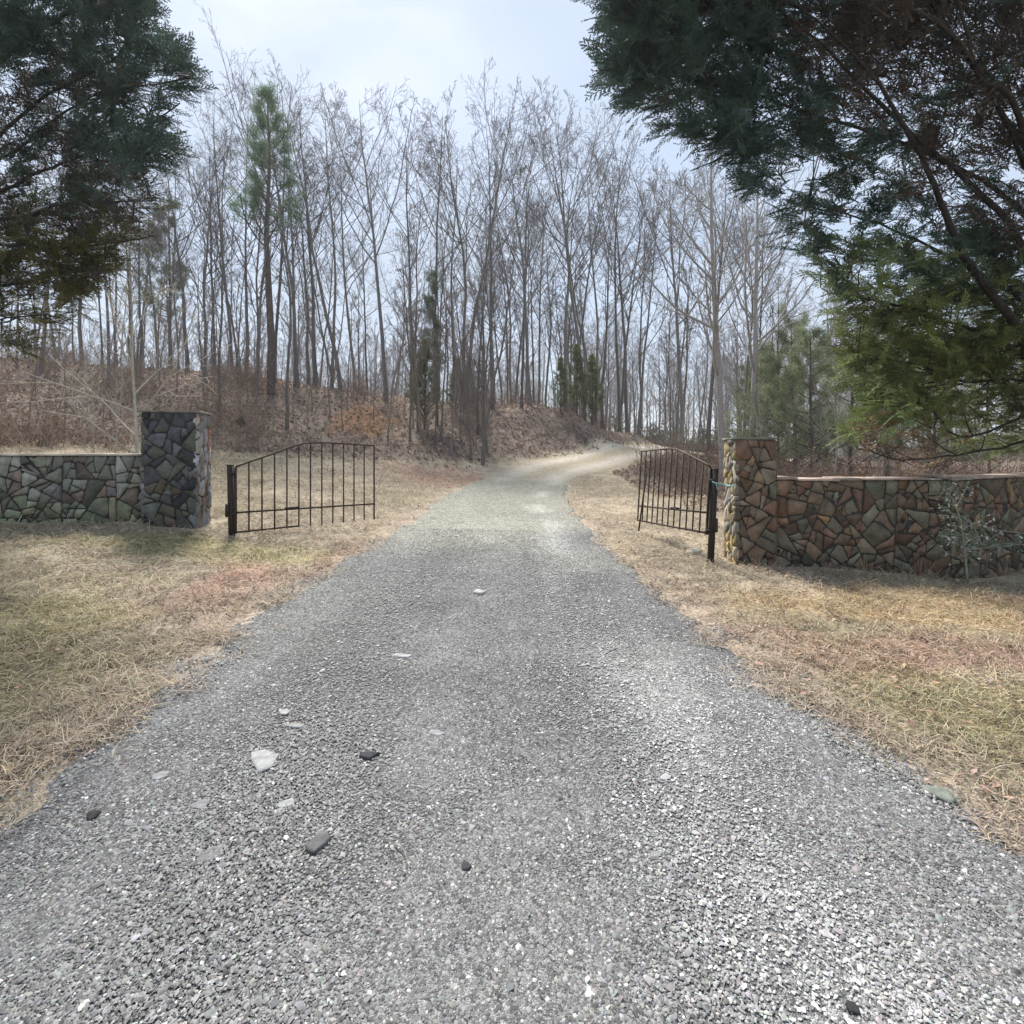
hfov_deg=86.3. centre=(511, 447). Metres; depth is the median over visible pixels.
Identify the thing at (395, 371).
sapling
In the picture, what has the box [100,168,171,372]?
bare tree
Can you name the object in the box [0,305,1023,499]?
undergrowth
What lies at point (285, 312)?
sapling
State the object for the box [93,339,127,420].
sapling
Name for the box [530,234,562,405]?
bare tree
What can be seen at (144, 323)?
bare tree
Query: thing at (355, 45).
sky
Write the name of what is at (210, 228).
bare tree
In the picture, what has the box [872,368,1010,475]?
young pine
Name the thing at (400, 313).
bare tree
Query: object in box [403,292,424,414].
bare tree
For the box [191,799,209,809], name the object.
rock
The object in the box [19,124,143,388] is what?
bare tree
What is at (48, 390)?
sapling
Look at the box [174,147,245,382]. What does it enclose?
bare tree
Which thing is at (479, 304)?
sapling
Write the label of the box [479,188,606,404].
bare tree
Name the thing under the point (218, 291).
sapling
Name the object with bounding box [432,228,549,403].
bare tree
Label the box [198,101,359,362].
bare tree
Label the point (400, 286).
sapling
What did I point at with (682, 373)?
bare tree
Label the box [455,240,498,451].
bare tree
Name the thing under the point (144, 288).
bare tree
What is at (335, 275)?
bare tree
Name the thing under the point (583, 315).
bare tree
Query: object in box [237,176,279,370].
bare tree
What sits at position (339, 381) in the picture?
sapling
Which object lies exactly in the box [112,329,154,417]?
sapling
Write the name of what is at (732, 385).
bare tree
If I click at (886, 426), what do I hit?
young pine
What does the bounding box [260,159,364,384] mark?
bare tree
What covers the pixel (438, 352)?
bare tree
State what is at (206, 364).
sapling
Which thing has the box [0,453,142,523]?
stone wall
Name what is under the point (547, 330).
bare tree
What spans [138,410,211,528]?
stone pillar
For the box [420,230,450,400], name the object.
bare tree
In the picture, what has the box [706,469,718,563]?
gate post
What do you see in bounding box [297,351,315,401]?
sapling
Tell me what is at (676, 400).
sapling
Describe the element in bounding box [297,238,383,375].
bare tree
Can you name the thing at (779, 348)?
bare tree
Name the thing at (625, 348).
bare tree
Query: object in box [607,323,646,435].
bare tree
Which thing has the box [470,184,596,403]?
bare tree
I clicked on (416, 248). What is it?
bare tree
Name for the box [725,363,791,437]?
young pine
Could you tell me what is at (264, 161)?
pine tree
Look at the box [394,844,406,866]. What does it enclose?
twig
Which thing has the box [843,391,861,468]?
sapling
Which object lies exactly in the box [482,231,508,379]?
bare tree
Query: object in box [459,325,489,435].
sapling
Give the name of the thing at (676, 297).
bare tree
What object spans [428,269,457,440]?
bare tree
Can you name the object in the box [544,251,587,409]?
bare tree
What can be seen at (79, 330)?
bare tree
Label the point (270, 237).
bare tree
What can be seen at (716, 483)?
tie strap
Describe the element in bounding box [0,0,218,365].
cypress tree
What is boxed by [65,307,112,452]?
sapling
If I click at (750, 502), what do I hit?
stone pillar
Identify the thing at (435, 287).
pine tree
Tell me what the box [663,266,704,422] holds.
bare tree
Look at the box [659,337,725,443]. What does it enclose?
bare tree
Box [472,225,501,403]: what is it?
bare tree
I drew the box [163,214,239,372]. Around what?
bare tree
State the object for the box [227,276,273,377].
sapling
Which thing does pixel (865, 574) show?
dry weed
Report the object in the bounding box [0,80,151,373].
bare tree
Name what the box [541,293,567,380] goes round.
bare tree
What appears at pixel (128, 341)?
bare tree
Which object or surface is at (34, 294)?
bare tree
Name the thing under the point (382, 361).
sapling
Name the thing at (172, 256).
bare tree
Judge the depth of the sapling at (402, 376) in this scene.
21.49 m
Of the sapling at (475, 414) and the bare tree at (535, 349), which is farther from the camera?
the bare tree at (535, 349)
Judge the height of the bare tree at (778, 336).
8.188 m
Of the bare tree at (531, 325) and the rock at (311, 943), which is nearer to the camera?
the rock at (311, 943)
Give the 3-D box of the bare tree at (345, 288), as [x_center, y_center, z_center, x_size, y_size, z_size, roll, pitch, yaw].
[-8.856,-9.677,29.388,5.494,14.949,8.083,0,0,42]
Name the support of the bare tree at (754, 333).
on the ground at (436, 495)
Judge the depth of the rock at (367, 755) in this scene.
2.62 m
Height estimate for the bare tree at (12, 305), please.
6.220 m
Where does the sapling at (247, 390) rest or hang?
on the ground at (436, 495)
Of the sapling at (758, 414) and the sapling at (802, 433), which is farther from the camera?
the sapling at (802, 433)
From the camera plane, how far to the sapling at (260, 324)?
19.37 m
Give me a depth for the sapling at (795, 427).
20.83 m
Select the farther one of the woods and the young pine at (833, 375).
the woods
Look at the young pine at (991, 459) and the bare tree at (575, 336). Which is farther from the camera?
the bare tree at (575, 336)
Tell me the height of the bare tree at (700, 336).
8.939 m
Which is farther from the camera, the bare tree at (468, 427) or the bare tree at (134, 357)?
the bare tree at (134, 357)
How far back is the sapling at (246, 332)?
23.31 m
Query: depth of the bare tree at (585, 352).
30.68 m
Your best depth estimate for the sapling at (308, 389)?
18.05 m
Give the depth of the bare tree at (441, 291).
29.09 m
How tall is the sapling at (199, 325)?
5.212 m
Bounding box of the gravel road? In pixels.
[0,439,1023,1023]
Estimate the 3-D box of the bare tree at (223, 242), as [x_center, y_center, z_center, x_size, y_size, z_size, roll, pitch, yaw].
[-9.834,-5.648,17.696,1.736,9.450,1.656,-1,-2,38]
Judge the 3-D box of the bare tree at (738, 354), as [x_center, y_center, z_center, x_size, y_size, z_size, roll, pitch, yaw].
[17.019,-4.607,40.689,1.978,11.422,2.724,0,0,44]
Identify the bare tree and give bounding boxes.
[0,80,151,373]
[0,119,57,357]
[1,175,87,371]
[1,247,43,354]
[8,198,54,343]
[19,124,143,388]
[24,206,59,350]
[26,81,89,364]
[50,229,74,362]
[61,186,137,364]
[80,159,179,365]
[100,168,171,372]
[102,237,175,357]
[103,181,132,364]
[107,195,188,361]
[108,225,121,365]
[114,242,147,366]
[118,212,164,405]
[119,209,212,367]
[126,76,286,372]
[130,130,239,372]
[133,223,200,367]
[153,212,177,373]
[157,156,194,290]
[161,130,252,369]
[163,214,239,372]
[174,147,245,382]
[175,122,284,368]
[185,129,236,412]
[192,4,328,386]
[193,190,239,381]
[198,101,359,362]
[201,49,327,381]
[205,215,238,373]
[227,145,294,391]
[228,229,256,379]
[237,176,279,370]
[250,173,322,427]
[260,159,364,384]
[262,206,341,373]
[263,70,370,386]
[272,121,342,390]
[274,246,325,364]
[276,108,422,390]
[277,226,321,384]
[288,90,373,387]
[291,80,448,402]
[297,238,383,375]
[310,192,355,386]
[318,207,402,392]
[330,99,472,402]
[344,219,450,336]
[350,273,372,377]
[380,80,526,399]
[388,261,420,395]
[388,270,434,440]
[394,203,426,339]
[399,78,568,409]
[400,194,432,390]
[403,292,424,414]
[408,309,429,432]
[410,230,480,398]
[413,103,498,412]
[419,55,591,407]
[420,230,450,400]
[425,116,501,399]
[426,301,451,440]
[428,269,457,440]
[432,210,461,400]
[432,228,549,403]
[441,196,529,434]
[442,357,459,450]
[444,259,486,459]
[445,109,561,405]
[455,228,503,402]
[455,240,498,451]
[468,281,557,396]
[469,285,496,430]
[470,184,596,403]
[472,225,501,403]
[475,76,664,419]
[476,222,545,465]
[476,234,500,393]
[477,90,618,411]
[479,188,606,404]
[480,143,567,408]
[481,176,535,403]
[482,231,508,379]
[483,197,563,400]
[515,251,546,402]
[522,283,563,406]
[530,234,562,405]
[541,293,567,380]
[542,274,579,386]
[543,236,593,410]
[543,302,596,373]
[544,189,593,417]
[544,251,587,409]
[548,149,633,426]
[552,186,611,413]
[554,245,591,372]
[558,123,697,431]
[579,142,682,433]
[582,203,672,428]
[583,282,649,383]
[584,180,674,431]
[592,308,642,429]
[604,151,739,449]
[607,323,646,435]
[611,118,771,492]
[624,198,668,436]
[629,142,837,462]
[629,209,678,435]
[646,344,709,450]
[650,309,681,445]
[655,301,700,368]
[658,342,685,448]
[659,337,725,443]
[660,281,689,446]
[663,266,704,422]
[673,235,704,447]
[688,346,725,419]
[693,296,722,445]
[700,129,824,436]
[701,188,797,436]
[715,333,730,454]
[725,308,752,425]
[725,344,742,421]
[729,264,826,431]
[742,222,785,435]
[758,301,802,444]
[801,273,872,455]
[806,311,842,456]
[820,295,847,409]
[879,256,966,460]
[906,255,977,454]
[943,304,985,463]
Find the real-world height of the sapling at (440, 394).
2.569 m
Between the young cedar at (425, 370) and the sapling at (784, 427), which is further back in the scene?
the young cedar at (425, 370)
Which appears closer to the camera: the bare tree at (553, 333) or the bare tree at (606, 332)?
the bare tree at (606, 332)
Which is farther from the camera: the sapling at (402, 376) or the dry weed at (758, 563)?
the sapling at (402, 376)
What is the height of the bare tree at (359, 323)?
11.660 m
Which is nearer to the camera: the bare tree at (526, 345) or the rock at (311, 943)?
the rock at (311, 943)
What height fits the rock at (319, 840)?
0.023 m
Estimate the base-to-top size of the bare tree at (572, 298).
15.834 m
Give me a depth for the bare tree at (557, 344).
35.89 m
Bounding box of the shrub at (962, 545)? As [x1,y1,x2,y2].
[925,472,1023,584]
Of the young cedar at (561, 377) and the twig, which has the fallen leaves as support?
the young cedar at (561, 377)
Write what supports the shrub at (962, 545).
on the ground at (436, 495)
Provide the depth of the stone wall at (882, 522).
6.48 m
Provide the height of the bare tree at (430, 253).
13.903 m
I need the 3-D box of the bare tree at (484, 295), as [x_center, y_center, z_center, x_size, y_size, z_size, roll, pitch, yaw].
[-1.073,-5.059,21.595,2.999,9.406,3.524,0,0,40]
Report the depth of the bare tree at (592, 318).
38.02 m
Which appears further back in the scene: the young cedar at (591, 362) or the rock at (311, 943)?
the young cedar at (591, 362)
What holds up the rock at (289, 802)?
on the gravel road
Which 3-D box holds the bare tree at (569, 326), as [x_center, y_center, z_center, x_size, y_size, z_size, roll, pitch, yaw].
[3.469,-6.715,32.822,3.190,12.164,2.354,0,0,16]
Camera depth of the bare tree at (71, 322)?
24.18 m
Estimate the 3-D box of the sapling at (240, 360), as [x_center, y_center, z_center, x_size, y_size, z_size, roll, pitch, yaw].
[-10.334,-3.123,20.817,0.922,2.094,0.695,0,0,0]
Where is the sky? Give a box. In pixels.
[0,0,1023,447]
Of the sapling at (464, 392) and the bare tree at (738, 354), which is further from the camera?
the bare tree at (738, 354)
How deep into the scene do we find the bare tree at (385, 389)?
23.06 m
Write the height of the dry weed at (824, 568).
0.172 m
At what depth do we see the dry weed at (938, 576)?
6.09 m
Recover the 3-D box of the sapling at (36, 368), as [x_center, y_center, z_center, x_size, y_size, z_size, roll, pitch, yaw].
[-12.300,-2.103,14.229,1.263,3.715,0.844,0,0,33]
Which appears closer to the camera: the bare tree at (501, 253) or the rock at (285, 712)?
the rock at (285, 712)
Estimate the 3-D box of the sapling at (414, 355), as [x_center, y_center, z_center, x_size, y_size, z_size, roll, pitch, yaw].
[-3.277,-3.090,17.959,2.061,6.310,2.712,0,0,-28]
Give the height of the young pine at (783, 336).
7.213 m
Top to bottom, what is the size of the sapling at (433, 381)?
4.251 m
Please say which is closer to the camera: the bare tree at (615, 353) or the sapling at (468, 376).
the sapling at (468, 376)
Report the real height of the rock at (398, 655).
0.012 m
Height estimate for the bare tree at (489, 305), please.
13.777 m
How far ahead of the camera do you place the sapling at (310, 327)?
19.62 m
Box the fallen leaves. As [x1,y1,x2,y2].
[0,357,1023,811]
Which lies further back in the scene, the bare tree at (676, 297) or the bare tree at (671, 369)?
the bare tree at (671, 369)
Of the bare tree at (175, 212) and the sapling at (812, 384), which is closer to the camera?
the sapling at (812, 384)
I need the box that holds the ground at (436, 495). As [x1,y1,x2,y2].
[0,359,1023,843]
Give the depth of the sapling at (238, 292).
21.12 m
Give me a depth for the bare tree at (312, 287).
25.04 m
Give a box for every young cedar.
[402,337,442,428]
[444,359,465,408]
[550,356,574,411]
[568,342,593,414]
[577,353,609,424]
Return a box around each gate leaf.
[234,442,374,533]
[637,448,711,534]
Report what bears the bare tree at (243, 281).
on the ground at (436, 495)
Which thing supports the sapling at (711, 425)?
on the ground at (436, 495)
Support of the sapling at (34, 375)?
on the ground at (436, 495)
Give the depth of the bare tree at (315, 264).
23.74 m
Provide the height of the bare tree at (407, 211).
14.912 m
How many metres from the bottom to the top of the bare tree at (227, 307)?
14.916 m
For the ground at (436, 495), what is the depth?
6.20 m
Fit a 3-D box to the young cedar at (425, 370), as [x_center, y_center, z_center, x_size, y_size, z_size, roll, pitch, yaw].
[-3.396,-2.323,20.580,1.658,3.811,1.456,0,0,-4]
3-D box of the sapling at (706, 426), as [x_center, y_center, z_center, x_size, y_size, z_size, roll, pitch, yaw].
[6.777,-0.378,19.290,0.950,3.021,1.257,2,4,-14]
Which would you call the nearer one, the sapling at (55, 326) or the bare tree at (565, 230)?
the sapling at (55, 326)
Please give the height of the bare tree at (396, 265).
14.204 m
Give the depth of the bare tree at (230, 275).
33.79 m
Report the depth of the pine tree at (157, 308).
29.59 m
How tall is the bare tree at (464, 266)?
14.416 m
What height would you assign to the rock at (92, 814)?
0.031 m
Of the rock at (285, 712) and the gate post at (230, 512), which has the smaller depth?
the rock at (285, 712)
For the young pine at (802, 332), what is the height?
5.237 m
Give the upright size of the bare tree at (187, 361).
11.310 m
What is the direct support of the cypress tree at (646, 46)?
on the ground at (436, 495)
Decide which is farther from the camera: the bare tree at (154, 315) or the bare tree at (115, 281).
the bare tree at (154, 315)
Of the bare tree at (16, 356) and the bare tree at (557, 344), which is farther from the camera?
the bare tree at (557, 344)
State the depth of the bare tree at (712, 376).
21.07 m
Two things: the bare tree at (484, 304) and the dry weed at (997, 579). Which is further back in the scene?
the bare tree at (484, 304)
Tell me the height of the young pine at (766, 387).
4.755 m
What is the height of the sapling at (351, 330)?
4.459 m
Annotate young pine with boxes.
[712,342,846,475]
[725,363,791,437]
[727,300,848,476]
[769,322,866,476]
[776,318,934,474]
[823,304,944,475]
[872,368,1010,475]
[930,370,1023,473]
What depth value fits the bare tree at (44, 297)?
25.18 m
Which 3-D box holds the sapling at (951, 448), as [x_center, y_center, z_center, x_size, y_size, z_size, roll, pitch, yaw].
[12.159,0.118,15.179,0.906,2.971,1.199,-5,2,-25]
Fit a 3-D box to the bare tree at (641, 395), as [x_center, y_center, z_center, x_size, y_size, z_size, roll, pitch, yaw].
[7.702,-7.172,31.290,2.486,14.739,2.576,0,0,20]
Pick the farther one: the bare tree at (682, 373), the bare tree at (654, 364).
the bare tree at (682, 373)
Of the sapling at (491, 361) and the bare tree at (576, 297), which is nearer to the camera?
the sapling at (491, 361)
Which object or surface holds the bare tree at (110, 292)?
on the ground at (436, 495)
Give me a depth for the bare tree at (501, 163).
24.84 m
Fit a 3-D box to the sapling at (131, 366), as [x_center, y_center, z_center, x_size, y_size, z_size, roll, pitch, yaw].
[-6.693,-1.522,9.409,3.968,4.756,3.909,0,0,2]
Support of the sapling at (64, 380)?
on the ground at (436, 495)
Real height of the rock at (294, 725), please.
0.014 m
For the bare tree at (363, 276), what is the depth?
26.93 m
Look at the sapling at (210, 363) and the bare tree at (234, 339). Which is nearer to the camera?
the sapling at (210, 363)
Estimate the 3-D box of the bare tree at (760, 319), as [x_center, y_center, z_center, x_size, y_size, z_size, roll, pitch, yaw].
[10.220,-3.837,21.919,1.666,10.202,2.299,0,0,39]
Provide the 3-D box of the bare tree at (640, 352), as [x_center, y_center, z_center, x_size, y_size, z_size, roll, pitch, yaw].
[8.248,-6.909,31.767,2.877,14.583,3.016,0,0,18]
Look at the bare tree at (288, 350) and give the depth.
17.44 m
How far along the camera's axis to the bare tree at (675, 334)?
36.45 m
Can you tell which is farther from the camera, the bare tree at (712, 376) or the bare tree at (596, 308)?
the bare tree at (596, 308)
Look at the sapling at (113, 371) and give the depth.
16.06 m
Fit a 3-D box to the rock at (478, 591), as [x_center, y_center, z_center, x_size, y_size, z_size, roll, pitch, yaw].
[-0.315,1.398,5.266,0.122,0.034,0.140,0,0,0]
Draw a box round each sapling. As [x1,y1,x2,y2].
[0,224,242,453]
[7,328,50,419]
[19,347,64,446]
[23,296,64,429]
[35,330,65,414]
[40,342,82,424]
[44,312,103,439]
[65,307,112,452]
[73,297,125,418]
[91,326,141,453]
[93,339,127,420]
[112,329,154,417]
[145,293,179,409]
[154,267,199,391]
[160,313,192,359]
[183,259,247,411]
[186,262,223,355]
[193,336,222,400]
[197,325,236,439]
[222,298,257,359]
[223,267,266,378]
[224,355,262,436]
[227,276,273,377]
[230,265,275,402]
[231,339,250,388]
[276,276,316,384]
[292,293,322,411]
[297,284,329,388]
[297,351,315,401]
[299,356,318,426]
[302,294,342,416]
[316,332,334,395]
[320,329,363,430]
[329,293,366,409]
[350,345,368,403]
[367,322,392,419]
[375,301,418,441]
[379,263,441,439]
[391,275,425,428]
[392,330,417,416]
[406,323,444,436]
[429,291,499,455]
[434,369,448,418]
[437,272,511,440]
[442,304,472,441]
[445,324,494,448]
[448,363,469,434]
[449,270,518,441]
[450,346,480,441]
[451,356,488,445]
[456,364,487,437]
[457,322,498,445]
[458,343,492,447]
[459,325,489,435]
[652,350,689,461]
[688,394,716,471]
[697,391,726,457]
[722,335,772,437]
[753,382,770,436]
[760,362,797,470]
[767,357,804,475]
[774,354,834,474]
[788,382,808,475]
[788,388,817,474]
[799,353,884,475]
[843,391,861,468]
[868,384,896,475]
[915,416,939,474]
[935,405,971,474]
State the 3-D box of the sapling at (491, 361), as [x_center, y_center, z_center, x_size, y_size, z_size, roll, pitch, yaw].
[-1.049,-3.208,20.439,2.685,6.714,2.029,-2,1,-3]
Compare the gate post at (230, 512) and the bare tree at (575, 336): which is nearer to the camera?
the gate post at (230, 512)
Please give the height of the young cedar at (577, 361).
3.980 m
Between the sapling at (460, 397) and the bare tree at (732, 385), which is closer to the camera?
the sapling at (460, 397)
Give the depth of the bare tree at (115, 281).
22.45 m
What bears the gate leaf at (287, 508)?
attached to the gate post at (230, 512)
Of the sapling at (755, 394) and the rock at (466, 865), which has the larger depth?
the sapling at (755, 394)
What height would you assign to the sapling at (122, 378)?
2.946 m
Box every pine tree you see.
[114,196,190,367]
[218,78,311,394]
[410,269,448,425]
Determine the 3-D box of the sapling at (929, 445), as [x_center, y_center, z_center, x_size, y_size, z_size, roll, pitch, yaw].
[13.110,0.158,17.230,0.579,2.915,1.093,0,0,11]
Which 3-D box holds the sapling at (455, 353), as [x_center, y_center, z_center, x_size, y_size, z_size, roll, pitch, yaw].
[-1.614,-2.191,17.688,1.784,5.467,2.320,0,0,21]
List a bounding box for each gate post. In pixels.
[225,465,235,536]
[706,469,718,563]
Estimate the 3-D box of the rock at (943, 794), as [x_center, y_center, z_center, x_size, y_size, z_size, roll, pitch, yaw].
[1.840,1.484,2.333,0.096,0.018,0.130,0,0,0]
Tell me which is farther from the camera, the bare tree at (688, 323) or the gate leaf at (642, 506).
the bare tree at (688, 323)
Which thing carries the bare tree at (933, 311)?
on the ground at (436, 495)
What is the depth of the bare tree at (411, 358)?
18.19 m
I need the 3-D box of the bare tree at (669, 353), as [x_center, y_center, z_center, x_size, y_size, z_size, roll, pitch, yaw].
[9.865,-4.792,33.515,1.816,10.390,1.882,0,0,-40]
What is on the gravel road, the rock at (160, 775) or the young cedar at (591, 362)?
the rock at (160, 775)
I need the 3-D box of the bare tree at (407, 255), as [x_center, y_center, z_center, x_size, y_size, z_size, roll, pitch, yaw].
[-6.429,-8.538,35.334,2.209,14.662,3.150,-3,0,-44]
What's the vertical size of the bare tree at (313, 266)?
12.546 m
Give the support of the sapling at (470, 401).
on the ground at (436, 495)
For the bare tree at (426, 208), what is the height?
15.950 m
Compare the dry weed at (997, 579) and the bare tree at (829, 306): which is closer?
the dry weed at (997, 579)
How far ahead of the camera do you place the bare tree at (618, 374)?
30.03 m
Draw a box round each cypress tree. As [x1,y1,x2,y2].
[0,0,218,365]
[572,0,1023,477]
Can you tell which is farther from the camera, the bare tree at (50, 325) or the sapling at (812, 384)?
the bare tree at (50, 325)
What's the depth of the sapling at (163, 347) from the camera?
16.37 m
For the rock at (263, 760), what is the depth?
2.58 m
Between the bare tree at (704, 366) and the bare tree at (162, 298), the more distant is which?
the bare tree at (704, 366)
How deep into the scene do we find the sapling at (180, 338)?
22.15 m
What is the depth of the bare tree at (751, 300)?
19.73 m
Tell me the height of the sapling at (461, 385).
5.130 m
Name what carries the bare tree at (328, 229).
on the ground at (436, 495)
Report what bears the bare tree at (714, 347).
on the ground at (436, 495)
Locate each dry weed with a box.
[752,558,765,570]
[822,561,831,575]
[858,555,872,577]
[899,561,916,579]
[917,558,934,580]
[930,569,948,581]
[988,573,1007,584]
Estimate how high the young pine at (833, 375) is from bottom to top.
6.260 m
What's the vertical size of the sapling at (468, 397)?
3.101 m
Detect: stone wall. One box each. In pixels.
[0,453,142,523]
[775,472,1023,579]
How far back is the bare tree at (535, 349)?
35.53 m
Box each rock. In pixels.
[86,809,101,820]
[151,771,169,779]
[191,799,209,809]
[198,846,223,861]
[251,749,278,773]
[276,798,294,807]
[280,708,289,715]
[284,723,304,728]
[302,937,321,957]
[305,830,330,854]
[359,751,380,760]
[391,653,411,657]
[427,729,443,735]
[461,861,470,870]
[473,589,484,594]
[687,548,701,554]
[845,1000,859,1015]
[869,688,881,695]
[922,785,956,803]
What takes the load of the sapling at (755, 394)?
on the ground at (436, 495)
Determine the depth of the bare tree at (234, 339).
21.74 m
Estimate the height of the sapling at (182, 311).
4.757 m
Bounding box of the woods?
[0,273,1023,462]
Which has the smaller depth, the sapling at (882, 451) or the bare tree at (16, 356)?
the sapling at (882, 451)
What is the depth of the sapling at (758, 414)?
12.45 m
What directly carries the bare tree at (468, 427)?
on the ground at (436, 495)
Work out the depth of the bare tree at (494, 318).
33.79 m
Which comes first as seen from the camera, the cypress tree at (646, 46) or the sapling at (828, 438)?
the cypress tree at (646, 46)
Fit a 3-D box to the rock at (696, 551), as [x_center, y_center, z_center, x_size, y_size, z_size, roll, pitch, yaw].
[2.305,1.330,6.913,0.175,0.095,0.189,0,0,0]
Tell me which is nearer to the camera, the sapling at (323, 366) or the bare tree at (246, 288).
the sapling at (323, 366)
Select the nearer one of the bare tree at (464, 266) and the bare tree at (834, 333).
the bare tree at (464, 266)
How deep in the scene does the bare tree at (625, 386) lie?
31.06 m
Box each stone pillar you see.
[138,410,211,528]
[722,437,777,567]
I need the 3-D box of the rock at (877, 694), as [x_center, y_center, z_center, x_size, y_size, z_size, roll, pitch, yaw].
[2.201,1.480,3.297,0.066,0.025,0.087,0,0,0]
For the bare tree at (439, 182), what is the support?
on the ground at (436, 495)
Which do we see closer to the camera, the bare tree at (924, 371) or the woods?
the bare tree at (924, 371)
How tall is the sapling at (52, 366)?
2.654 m
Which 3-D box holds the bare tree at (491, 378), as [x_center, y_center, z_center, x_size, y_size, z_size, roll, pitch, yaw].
[-0.973,-9.009,25.901,7.848,15.122,5.256,0,0,30]
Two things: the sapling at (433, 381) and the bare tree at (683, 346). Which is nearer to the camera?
the sapling at (433, 381)
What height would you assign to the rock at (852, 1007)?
0.016 m
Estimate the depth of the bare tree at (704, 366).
43.84 m
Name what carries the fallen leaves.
on the ground at (436, 495)
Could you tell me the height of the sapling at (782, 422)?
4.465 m
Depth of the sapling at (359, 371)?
21.23 m
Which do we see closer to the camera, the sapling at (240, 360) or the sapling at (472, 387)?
the sapling at (472, 387)
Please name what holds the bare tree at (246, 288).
on the ground at (436, 495)
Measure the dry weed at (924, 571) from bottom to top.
0.279 m
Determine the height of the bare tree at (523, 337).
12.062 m
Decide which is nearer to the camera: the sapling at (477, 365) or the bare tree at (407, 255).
the sapling at (477, 365)
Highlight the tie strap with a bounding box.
[712,481,735,489]
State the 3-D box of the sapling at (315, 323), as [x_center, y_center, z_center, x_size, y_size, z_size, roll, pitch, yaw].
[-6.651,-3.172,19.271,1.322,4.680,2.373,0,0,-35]
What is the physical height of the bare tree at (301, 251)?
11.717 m
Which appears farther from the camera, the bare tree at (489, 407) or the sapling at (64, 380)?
the bare tree at (489, 407)
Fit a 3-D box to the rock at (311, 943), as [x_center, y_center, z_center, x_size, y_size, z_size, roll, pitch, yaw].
[-0.598,1.492,1.628,0.063,0.006,0.066,0,0,7]
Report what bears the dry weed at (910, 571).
on the ground at (436, 495)
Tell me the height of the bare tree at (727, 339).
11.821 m
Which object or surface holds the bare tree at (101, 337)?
on the ground at (436, 495)
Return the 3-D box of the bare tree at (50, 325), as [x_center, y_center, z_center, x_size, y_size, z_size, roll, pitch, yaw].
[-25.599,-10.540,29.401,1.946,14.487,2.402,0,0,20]
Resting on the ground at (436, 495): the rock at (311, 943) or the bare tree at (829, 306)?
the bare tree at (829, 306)
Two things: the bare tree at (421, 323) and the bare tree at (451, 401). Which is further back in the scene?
the bare tree at (421, 323)
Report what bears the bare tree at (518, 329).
on the ground at (436, 495)
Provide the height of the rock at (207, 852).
0.007 m
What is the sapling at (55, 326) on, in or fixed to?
on the ground at (436, 495)
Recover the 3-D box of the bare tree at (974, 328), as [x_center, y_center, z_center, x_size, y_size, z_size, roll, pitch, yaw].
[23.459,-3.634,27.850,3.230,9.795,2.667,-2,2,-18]
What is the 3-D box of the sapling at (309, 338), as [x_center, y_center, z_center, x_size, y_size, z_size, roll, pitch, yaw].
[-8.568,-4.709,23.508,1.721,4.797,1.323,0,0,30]
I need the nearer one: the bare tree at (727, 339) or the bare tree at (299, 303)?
the bare tree at (299, 303)
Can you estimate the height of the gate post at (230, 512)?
0.979 m
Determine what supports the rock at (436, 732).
on the gravel road
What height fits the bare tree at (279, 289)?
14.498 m
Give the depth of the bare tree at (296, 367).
23.08 m
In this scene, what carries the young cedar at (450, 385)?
on the ground at (436, 495)
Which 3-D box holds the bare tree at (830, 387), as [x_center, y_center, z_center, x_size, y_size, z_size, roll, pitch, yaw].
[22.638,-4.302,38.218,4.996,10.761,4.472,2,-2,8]
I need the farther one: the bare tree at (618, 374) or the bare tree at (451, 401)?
the bare tree at (618, 374)
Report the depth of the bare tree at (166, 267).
24.06 m

